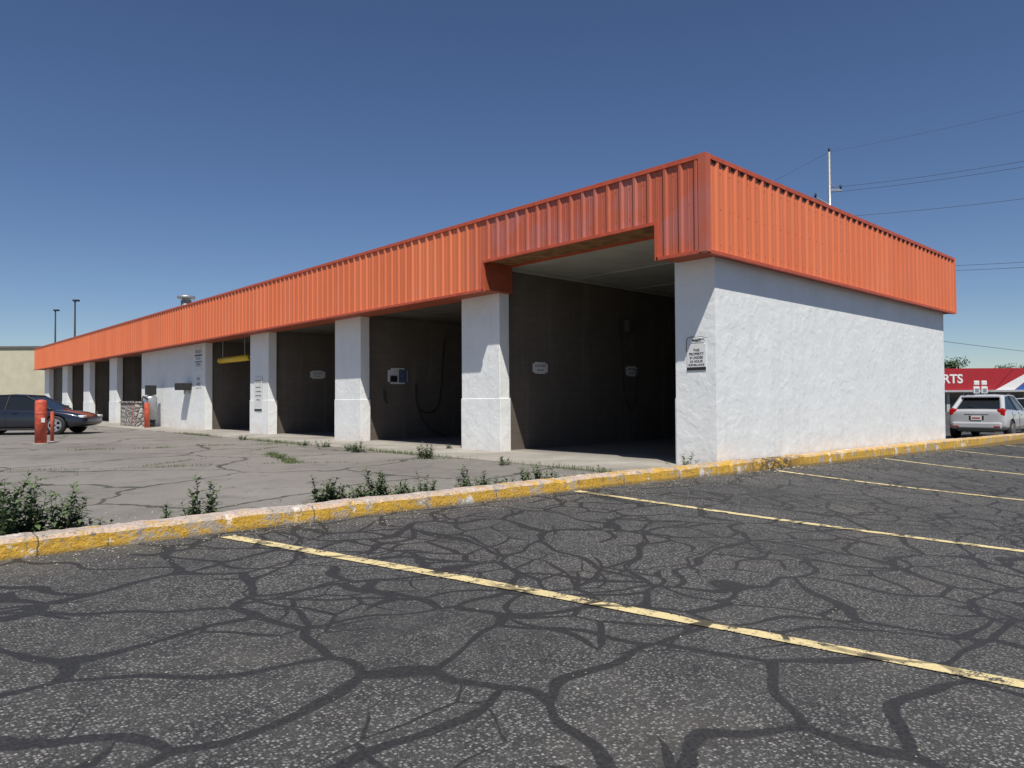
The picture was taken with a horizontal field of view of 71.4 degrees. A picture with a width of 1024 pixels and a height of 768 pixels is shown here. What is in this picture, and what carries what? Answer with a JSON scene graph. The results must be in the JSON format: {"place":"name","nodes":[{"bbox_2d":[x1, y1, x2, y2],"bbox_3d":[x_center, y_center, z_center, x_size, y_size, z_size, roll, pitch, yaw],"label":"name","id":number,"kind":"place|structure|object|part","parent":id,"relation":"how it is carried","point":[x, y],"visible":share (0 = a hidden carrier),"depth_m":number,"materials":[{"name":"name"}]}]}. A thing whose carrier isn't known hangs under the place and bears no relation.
{"place":"outdoors","nodes":[
{"label":"outdoors","id":0,"kind":"place"},
{"bbox_2d":[177,295,194,304],"bbox_3d":[-17.145,-3.775,37.466,0.884,1.800,0.884,1,-2,-43],"label":"roof vent","id":1,"kind":"object","parent":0,"point":[186,299],"visible":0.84,"depth_m":37.25,"materials":[{"name":"silver metal"}]},
{"bbox_2d":[58,302,461,368],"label":"bay ceiling","id":2,"kind":"structure","parent":0,"point":[451,313],"depth_m":21.36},
{"bbox_2d":[0,425,598,529],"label":"wash lot pavement","id":3,"kind":"structure","parent":0,"point":[139,492],"depth_m":12.07,"materials":[{"name":"grey concrete"}]},
{"bbox_2d":[0,471,35,535],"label":"weed plant","id":4,"kind":"object","parent":3,"relation":"on","point":[6,523],"visible":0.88,"depth_m":5.71,"materials":[{"name":"green plant"}]},
{"bbox_2d":[0,484,46,525],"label":"weed plant","id":5,"kind":"object","parent":3,"relation":"on","point":[6,494],"visible":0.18,"depth_m":5.97,"materials":[{"name":"green plant"}]},
{"bbox_2d":[0,475,53,533],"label":"weed plant","id":6,"kind":"object","parent":3,"relation":"on","point":[29,506],"visible":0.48,"depth_m":5.94,"materials":[{"name":"green plant"}]},
{"bbox_2d":[13,505,61,532],"bbox_3d":[-4.040,1.181,6.078,0.468,0.356,0.622,0,-1,-18],"label":"weed plant","id":7,"kind":"object","parent":3,"relation":"on","point":[33,521],"visible":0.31,"depth_m":5.90,"materials":[{"name":"green plant"}]},
{"bbox_2d":[33,400,47,443],"bbox_3d":[-13.477,1.091,20.367,0.375,1.295,0.375,1,-2,-43],"label":"bollard","id":8,"kind":"object","parent":3,"relation":"on","point":[40,421],"visible":0.87,"depth_m":20.25,"materials":[{"name":"metal"}]},
{"bbox_2d":[0,394,102,434],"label":"sedan car","id":9,"kind":"object","parent":3,"relation":"on","point":[17,411],"visible":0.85,"depth_m":26.04,"materials":[{"name":"blue paint"}]},
{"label":"windows","id":10,"kind":"part","parent":9,"relation":"part of","materials":[{"name":"black glass"}]},
{"bbox_2d":[50,411,54,441],"bbox_3d":[-13.768,1.288,21.321,0.125,0.945,0.125,1,-2,-43],"label":"bollard","id":11,"kind":"object","parent":3,"relation":"on","point":[51,426],"visible":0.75,"depth_m":21.28,"materials":[{"name":"metal"}]},
{"bbox_2d":[37,481,92,530],"bbox_3d":[-3.797,1.104,6.054,0.436,0.536,0.419,0,-1,-9],"label":"weed plant","id":12,"kind":"object","parent":3,"relation":"on","point":[70,516],"visible":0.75,"depth_m":6.07,"materials":[{"name":"green plant"}]},
{"bbox_2d":[77,517,114,526],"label":"weed plant","id":13,"kind":"object","parent":3,"relation":"on","point":[100,522],"visible":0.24,"depth_m":6.29,"materials":[{"name":"green plant"}]},
{"bbox_2d":[158,503,174,518],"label":"weed plant","id":14,"kind":"object","parent":3,"relation":"on","point":[166,513],"visible":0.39,"depth_m":6.54,"materials":[{"name":"green plant"}]},
{"bbox_2d":[175,498,200,515],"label":"weed plant","id":15,"kind":"object","parent":3,"relation":"on","point":[183,510],"visible":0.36,"depth_m":6.80,"materials":[{"name":"green plant"}]},
{"bbox_2d":[186,475,221,514],"bbox_3d":[-2.937,1.106,6.757,0.388,0.568,0.362,1,-2,-43],"label":"weed plant","id":16,"kind":"object","parent":3,"relation":"on","point":[212,501],"visible":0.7,"depth_m":6.76,"materials":[{"name":"green plant"}]},
{"bbox_2d":[296,439,309,445],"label":"weed plant","id":17,"kind":"object","parent":3,"relation":"on","point":[304,443],"visible":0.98,"depth_m":18.78,"materials":[{"name":"green plant"}]},
{"bbox_2d":[306,474,339,502],"bbox_3d":[-2.006,1.172,7.645,0.304,0.426,0.419,-1,-1,19],"label":"weed plant","id":18,"kind":"object","parent":3,"relation":"on","point":[315,494],"visible":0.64,"depth_m":7.58,"materials":[{"name":"green plant"}]},
{"bbox_2d":[325,483,353,499],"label":"weed plant","id":19,"kind":"object","parent":3,"relation":"on","point":[337,496],"visible":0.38,"depth_m":7.75,"materials":[{"name":"green plant"}]},
{"bbox_2d":[0,430,688,545],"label":"grass","id":20,"kind":"structure","parent":3,"relation":"on","point":[290,460],"depth_m":14.22,"materials":[{"name":"green plant"}]},
{"bbox_2d":[341,443,358,450],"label":"weed plant","id":21,"kind":"object","parent":3,"relation":"on","point":[348,449],"visible":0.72,"depth_m":16.74,"materials":[{"name":"green plant"}]},
{"bbox_2d":[337,484,369,498],"bbox_3d":[-1.741,1.257,7.922,0.399,0.285,0.292,1,-2,-43],"label":"weed plant","id":22,"kind":"object","parent":3,"relation":"on","point":[355,496],"visible":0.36,"depth_m":7.94,"materials":[{"name":"green plant"}]},
{"bbox_2d":[348,439,365,451],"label":"weed plant","id":23,"kind":"object","parent":3,"relation":"on","point":[355,449],"visible":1,"depth_m":16.29,"materials":[{"name":"green plant"}]},
{"bbox_2d":[346,483,376,495],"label":"weed plant","id":24,"kind":"object","parent":3,"relation":"on","point":[364,487],"visible":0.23,"depth_m":8.52,"materials":[{"name":"green plant"}]},
{"bbox_2d":[354,481,378,497],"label":"weed plant","id":25,"kind":"object","parent":3,"relation":"on","point":[365,494],"visible":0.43,"depth_m":7.98,"materials":[{"name":"green plant"}]},
{"bbox_2d":[362,466,387,495],"bbox_3d":[-1.560,1.158,8.133,0.387,0.461,0.303,0,-1,-23],"label":"weed plant","id":26,"kind":"object","parent":3,"relation":"on","point":[380,489],"visible":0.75,"depth_m":8.11,"materials":[{"name":"green plant"}]},
{"bbox_2d":[382,480,408,494],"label":"weed plant","id":27,"kind":"object","parent":3,"relation":"on","point":[396,489],"visible":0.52,"depth_m":8.20,"materials":[{"name":"green plant"}]},
{"bbox_2d":[403,479,421,493],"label":"weed plant","id":28,"kind":"object","parent":3,"relation":"on","point":[409,489],"visible":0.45,"depth_m":8.37,"materials":[{"name":"green plant"}]},
{"bbox_2d":[417,443,435,458],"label":"weed plant","id":29,"kind":"object","parent":3,"relation":"on","point":[425,454],"visible":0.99,"depth_m":14.40,"materials":[{"name":"green plant"}]},
{"bbox_2d":[412,471,440,491],"bbox_3d":[-1.023,1.217,8.588,0.333,0.347,0.355,1,-2,-43],"label":"weed plant","id":30,"kind":"object","parent":3,"relation":"on","point":[426,488],"visible":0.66,"depth_m":8.62,"materials":[{"name":"green plant"}]},
{"bbox_2d":[455,477,467,487],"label":"weed plant","id":31,"kind":"object","parent":3,"relation":"on","point":[459,480],"visible":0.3,"depth_m":8.95,"materials":[{"name":"green plant"}]},
{"bbox_2d":[458,464,488,486],"bbox_3d":[-0.449,1.199,8.964,0.458,0.399,0.504,1,-2,-43],"label":"weed plant","id":32,"kind":"object","parent":3,"relation":"on","point":[464,476],"visible":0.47,"depth_m":8.99,"materials":[{"name":"green plant"}]},
{"bbox_2d":[480,469,503,484],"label":"weed plant","id":33,"kind":"object","parent":3,"relation":"on","point":[488,481],"visible":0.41,"depth_m":9.09,"materials":[{"name":"green plant"}]},
{"bbox_2d":[497,456,510,465],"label":"weed plant","id":34,"kind":"object","parent":3,"relation":"on","point":[501,462],"visible":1,"depth_m":12.90,"materials":[{"name":"green plant"}]},
{"bbox_2d":[518,463,542,480],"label":"weed plant","id":35,"kind":"object","parent":3,"relation":"on","point":[527,474],"visible":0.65,"depth_m":9.61,"materials":[{"name":"green plant"}]},
{"bbox_2d":[531,465,553,479],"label":"weed plant","id":36,"kind":"object","parent":3,"relation":"on","point":[548,476],"visible":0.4,"depth_m":9.73,"materials":[{"name":"green plant"}]},
{"bbox_2d":[596,465,614,472],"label":"weed plant","id":37,"kind":"object","parent":3,"relation":"on","point":[603,471],"visible":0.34,"depth_m":10.44,"materials":[{"name":"green plant"}]},
{"bbox_2d":[34,154,953,348],"bbox_3d":[-11.448,-3.105,36.938,13.304,0.075,57.004,1,-2,-43],"label":"cap flashing","id":38,"kind":"object","parent":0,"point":[676,163],"visible":0.39,"depth_m":15.25,"materials":[{"name":"orange metal"}]},
{"bbox_2d":[41,183,939,347],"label":"cap laps","id":39,"kind":"object","parent":38,"relation":"on","point":[596,186],"visible":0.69,"depth_m":15.53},
{"bbox_2d":[0,412,1023,767],"bbox_3d":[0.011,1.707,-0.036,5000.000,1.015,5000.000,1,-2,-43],"label":"ground","id":40,"kind":"structure","parent":0,"point":[270,640],"depth_m":3.92,"materials":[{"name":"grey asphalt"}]},
{"bbox_2d":[0,348,38,394],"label":"building","id":41,"kind":"structure","parent":40,"relation":"on","point":[19,374],"depth_m":92.06,"materials":[{"name":"beige paint"}]},
{"bbox_2d":[0,346,40,347],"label":"parapet cap","id":42,"kind":"object","parent":41,"relation":"on","point":[19,346],"depth_m":91.93,"materials":[{"name":"grey metal"}]},
{"bbox_2d":[39,370,44,394],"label":"pilasters","id":43,"kind":"object","parent":41,"relation":"attached to","point":[41,382],"visible":0.21,"depth_m":91.88,"materials":[{"name":"beige paint"}]},
{"bbox_2d":[53,309,59,342],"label":"street lamp","id":44,"kind":"object","parent":40,"relation":"on","point":[55,310],"visible":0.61,"depth_m":92.11,"materials":[{"name":"metal"}]},
{"bbox_2d":[72,299,79,336],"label":"street lamp","id":45,"kind":"object","parent":40,"relation":"on","point":[75,300],"visible":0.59,"depth_m":80.12,"materials":[{"name":"metal"}]},
{"bbox_2d":[62,398,676,463],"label":"column bases","id":46,"kind":"object","parent":40,"relation":"on","point":[485,423],"depth_m":20.45,"materials":[{"name":"white paint"}]},
{"bbox_2d":[254,377,261,410],"bbox_3d":[-9.101,0.366,25.535,0.014,1.230,0.650,1,-2,-43],"label":"rate sign","id":47,"kind":"object","parent":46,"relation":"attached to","point":[257,393],"visible":1,"depth_m":25.54,"materials":[{"name":"white paint"}]},
{"bbox_2d":[94,421,678,471],"bbox_3d":[-12.085,2.087,36.285,13.900,0.123,56.400,1,-2,-43],"label":"concrete apron","id":48,"kind":"object","parent":40,"relation":"on","point":[629,455],"visible":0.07,"depth_m":16.56,"materials":[{"name":"grey concrete"}]},
{"bbox_2d":[53,369,62,402],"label":"garage bay opening","id":49,"kind":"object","parent":48,"relation":"on","point":[57,394],"depth_m":53.66,"materials":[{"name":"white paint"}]},
{"bbox_2d":[119,401,143,426],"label":"stone planter wall","id":50,"kind":"structure","parent":48,"relation":"on","point":[126,414],"depth_m":33.87,"materials":[{"name":"grey stone"}]},
{"bbox_2d":[144,402,149,427],"bbox_3d":[-16.311,1.413,31.808,0.275,1.175,0.275,1,-2,-43],"label":"bollard","id":51,"kind":"object","parent":48,"relation":"on","point":[146,414],"visible":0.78,"depth_m":31.72,"materials":[{"name":"metal"}]},
{"bbox_2d":[142,385,156,426],"bbox_3d":[-16.653,1.025,32.638,0.553,1.950,1.378,0,-1,-16],"label":"vacuum station","id":52,"kind":"object","parent":48,"relation":"on","point":[150,393],"visible":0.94,"depth_m":32.86,"materials":[{"name":"metal"}]},
{"bbox_2d":[142,343,211,429],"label":"equipment room wall","id":53,"kind":"structure","parent":48,"relation":"on","point":[164,371],"depth_m":31.60,"materials":[{"name":"white paint"}]},
{"bbox_2d":[175,383,191,393],"bbox_3d":[-14.132,0.200,30.591,0.500,0.480,0.700,1,-2,-43],"label":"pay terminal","id":54,"kind":"object","parent":53,"relation":"attached to","point":[186,387],"visible":1,"depth_m":30.38,"materials":[{"name":"metal"}]},
{"bbox_2d":[195,346,201,371],"bbox_3d":[-13.195,-1.054,29.961,0.014,1.050,0.850,1,-2,-43],"label":"menu sign","id":55,"kind":"object","parent":53,"relation":"attached to","point":[198,358],"visible":1,"depth_m":29.94,"materials":[{"name":"white paint"}]},
{"bbox_2d":[196,375,201,387],"bbox_3d":[-13.172,-0.105,29.923,0.014,0.550,0.700,1,-2,-43],"label":"pay station sign","id":56,"kind":"object","parent":53,"relation":"attached to","point":[198,381],"visible":1,"depth_m":29.88,"materials":[{"name":"white paint"}]},
{"bbox_2d":[45,293,508,401],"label":"columns","id":57,"kind":"structure","parent":48,"relation":"on","point":[485,346],"depth_m":20.61,"materials":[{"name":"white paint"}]},
{"bbox_2d":[40,252,948,369],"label":"header soffit","id":58,"kind":"structure","parent":57,"relation":"on","point":[498,278],"depth_m":17.66,"materials":[{"name":"orange metal"}]},
{"bbox_2d":[34,221,954,369],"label":"fascia bottom trim","id":59,"kind":"structure","parent":58,"relation":"attached to","point":[655,224],"depth_m":15.10,"materials":[{"name":"orange metal"}]},
{"bbox_2d":[34,221,483,368],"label":"fascia front","id":60,"kind":"structure","parent":59,"relation":"attached to","point":[443,263],"depth_m":21.27,"materials":[{"name":"orange metal"}]},
{"bbox_2d":[657,159,698,256],"bbox_3d":[2.781,-2.933,11.984,0.036,1.540,0.840,1,-2,-43],"label":"fascia front corner","id":61,"kind":"object","parent":59,"relation":"attached to","point":[678,223],"visible":1,"depth_m":11.98,"materials":[{"name":"orange metal"}]},
{"bbox_2d":[698,152,956,313],"bbox_3d":[7.961,-2.904,16.148,13.310,1.614,0.145,1,-2,-43],"label":"corner flashing","id":62,"kind":"object","parent":59,"relation":"attached to","point":[704,210],"visible":0.79,"depth_m":11.61,"materials":[{"name":"orange metal"}]},
{"bbox_2d":[710,160,954,311],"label":"fascia side","id":63,"kind":"structure","parent":59,"relation":"attached to","point":[881,263],"depth_m":14.42,"materials":[{"name":"orange metal"}]},
{"bbox_2d":[712,161,949,260],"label":"cap closure gaps","id":64,"kind":"object","parent":63,"relation":"attached to","point":[732,170],"visible":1,"depth_m":14.51,"materials":[{"name":"rubber"}]},
{"bbox_2d":[513,239,674,294],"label":"tall bay ceiling","id":65,"kind":"structure","parent":58,"relation":"attached to","point":[623,257],"depth_m":16.61,"materials":[{"name":"white paint"}]},
{"bbox_2d":[512,268,674,297],"bbox_3d":[4.151,-2.609,20.467,11.750,0.076,0.038,1,-2,-43],"label":"ceiling angle","id":66,"kind":"object","parent":65,"relation":"attached to","point":[586,281],"visible":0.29,"depth_m":18.44,"materials":[{"name":"grey metal"}]},
{"bbox_2d":[576,262,674,288],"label":"ceiling battens","id":67,"kind":"object","parent":65,"relation":"attached to","point":[633,269],"visible":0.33,"depth_m":17.29,"materials":[{"name":"grey metal"}]},
{"bbox_2d":[484,170,919,298],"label":"panel screws","id":68,"kind":"object","parent":58,"relation":"attached to","point":[711,242],"visible":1,"depth_m":13.61,"materials":[{"name":"metal"}]},
{"bbox_2d":[314,440,330,446],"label":"weed plant","id":69,"kind":"object","parent":48,"relation":"on","point":[325,444],"visible":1,"depth_m":18.17,"materials":[{"name":"green plant"}]},
{"bbox_2d":[72,272,675,449],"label":"bay partitions","id":70,"kind":"object","parent":48,"relation":"on","point":[567,332],"visible":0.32,"depth_m":20.51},
{"bbox_2d":[217,338,249,363],"bbox_3d":[-11.104,-1.321,28.397,0.240,0.910,3.000,1,-2,-43],"label":"clearance bar","id":71,"kind":"object","parent":70,"relation":"hanging from","point":[244,357],"visible":0.88,"depth_m":28.01,"materials":[{"name":"metal"}]},
{"bbox_2d":[310,371,324,378],"bbox_3d":[-7.198,-0.343,26.397,0.600,0.300,0.016,1,-2,-43],"label":"bay notice sign","id":72,"kind":"object","parent":70,"relation":"attached to","point":[317,374],"visible":1,"depth_m":26.38,"materials":[{"name":"grey metal"}]},
{"bbox_2d":[388,368,406,383],"bbox_3d":[-3.430,-0.241,21.480,0.700,0.480,0.080,1,-2,-43],"label":"wash selector panel","id":73,"kind":"object","parent":70,"relation":"attached to","point":[397,375],"visible":1,"depth_m":21.50,"materials":[{"name":"white paint"}]},
{"bbox_2d":[383,337,445,435],"bbox_3d":[-2.830,0.054,21.721,2.330,3.152,0.444,1,-2,-43],"label":"pressure hose","id":74,"kind":"object","parent":70,"relation":"attached to","point":[419,409],"visible":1,"depth_m":21.98,"materials":[{"name":"rubber"}]},
{"bbox_2d":[533,362,547,373],"bbox_3d":[0.684,-0.389,17.186,0.510,0.280,0.016,1,-2,-43],"label":"bay notice sign","id":75,"kind":"object","parent":70,"relation":"attached to","point":[540,367],"visible":1,"depth_m":17.18,"materials":[{"name":"grey metal"}]},
{"bbox_2d":[619,317,636,409],"bbox_3d":[3.178,-0.550,19.390,0.724,2.517,0.196,1,-2,-43],"label":"pressure hose","id":76,"kind":"object","parent":70,"relation":"attached to","point":[628,325],"visible":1,"depth_m":19.38,"materials":[{"name":"rubber"}]},
{"bbox_2d":[626,366,636,375],"bbox_3d":[3.297,-0.353,19.626,0.500,0.280,0.016,1,-2,-43],"label":"bay notice sign","id":77,"kind":"object","parent":70,"relation":"attached to","point":[630,370],"visible":1,"depth_m":19.61,"materials":[{"name":"grey metal"}]},
{"bbox_2d":[680,450,698,464],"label":"weed plant","id":78,"kind":"object","parent":48,"relation":"on","point":[683,457],"visible":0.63,"depth_m":12.08,"materials":[{"name":"green plant"}]},
{"bbox_2d":[0,433,1023,560],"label":"curb","id":79,"kind":"structure","parent":40,"relation":"on","point":[28,544],"depth_m":7.75,"materials":[{"name":"paint"}]},
{"bbox_2d":[221,445,1023,687],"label":"parking stripes","id":80,"kind":"object","parent":40,"relation":"on","point":[874,655],"visible":1,"depth_m":4.59,"materials":[{"name":"yellow paint"}]},
{"bbox_2d":[675,257,725,464],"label":"corner column","id":81,"kind":"structure","parent":40,"relation":"on","point":[700,394],"depth_m":12.33,"materials":[{"name":"white paint"}]},
{"bbox_2d":[686,336,705,351],"bbox_3d":[3.198,-0.695,12.384,0.036,0.266,0.397,1,-2,-43],"label":"scroll sign","id":82,"kind":"object","parent":81,"relation":"attached to","point":[699,339],"visible":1,"depth_m":12.39,"materials":[{"name":"white metal"}]},
{"bbox_2d":[687,343,705,370],"bbox_3d":[3.209,-0.467,12.385,0.014,0.460,0.380,1,-2,-43],"label":"property notice sign","id":83,"kind":"object","parent":81,"relation":"attached to","point":[696,356],"visible":1,"depth_m":12.38,"materials":[{"name":"white paint"}]},
{"bbox_2d":[814,148,841,204],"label":"utility pole","id":84,"kind":"object","parent":40,"relation":"on","point":[829,182],"visible":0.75,"depth_m":45.22,"materials":[{"name":"metal"}]},
{"bbox_2d":[775,111,1023,350],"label":"power lines","id":85,"kind":"object","parent":84,"relation":"attached to","point":[938,208],"visible":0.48,"depth_m":40.71,"materials":[{"name":"metal"}]},
{"bbox_2d":[724,259,945,459],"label":"side wall","id":86,"kind":"structure","parent":40,"relation":"on","point":[812,366],"depth_m":14.97,"materials":[{"name":"white paint"}]},
{"bbox_2d":[944,356,969,367],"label":"deciduous tree","id":87,"kind":"object","parent":40,"relation":"on","point":[955,363],"visible":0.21,"depth_m":103.86,"materials":[{"name":"green plant"}]},
{"bbox_2d":[973,381,987,394],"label":"pylon sign","id":88,"kind":"object","parent":40,"relation":"on","point":[976,390],"visible":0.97,"depth_m":54.99,"materials":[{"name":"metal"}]},
{"bbox_2d":[944,368,1023,411],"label":"auto parts store","id":89,"kind":"structure","parent":40,"relation":"on","point":[1000,381],"depth_m":75.03,"materials":[{"name":"red paint"}]},
{"bbox_2d":[945,393,1023,411],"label":"windows","id":90,"kind":"structure","parent":89,"relation":"in","point":[953,397],"depth_m":75.23,"materials":[{"name":"black glass"}]},
{"bbox_2d":[949,394,1023,437],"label":"car","id":91,"kind":"object","parent":40,"relation":"on","point":[975,414],"visible":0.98,"depth_m":26.51,"materials":[{"name":"silver metal"}]},
{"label":"windows","id":92,"kind":"part","parent":91,"relation":"part of","materials":[{"name":"black glass"}]},
{"bbox_2d":[1016,398,1023,407],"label":"white car","id":93,"kind":"object","parent":40,"relation":"on","point":[1020,401],"visible":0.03,"depth_m":38.46,"materials":[{"name":"paint"}]},
{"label":"windows","id":94,"kind":"part","parent":93,"relation":"part of","materials":[{"name":"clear glass"}]},
{"bbox_2d":[0,0,1023,367],"label":"sky","id":95,"kind":"structure","parent":0,"point":[153,152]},
{"bbox_2d":[490,226,653,265],"bbox_3d":[1.236,-3.070,14.254,0.760,0.670,4.580,1,-2,-43],"label":"tall bay header","id":96,"kind":"object","parent":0,"point":[603,241],"visible":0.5,"depth_m":14.18},
{"bbox_2d":[484,171,656,259],"bbox_3d":[0.929,-3.189,13.971,0.036,0.920,4.580,1,-2,-43],"label":"tall fascia front bay","id":97,"kind":"object","parent":96,"relation":"attached to","point":[620,203],"visible":1,"depth_m":13.68,"materials":[{"name":"orange metal"}]},
{"bbox_2d":[510,236,653,267],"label":"tall bay trim","id":98,"kind":"structure","parent":96,"relation":"attached to","point":[590,250],"depth_m":14.55,"materials":[{"name":"orange metal"}]}
]}

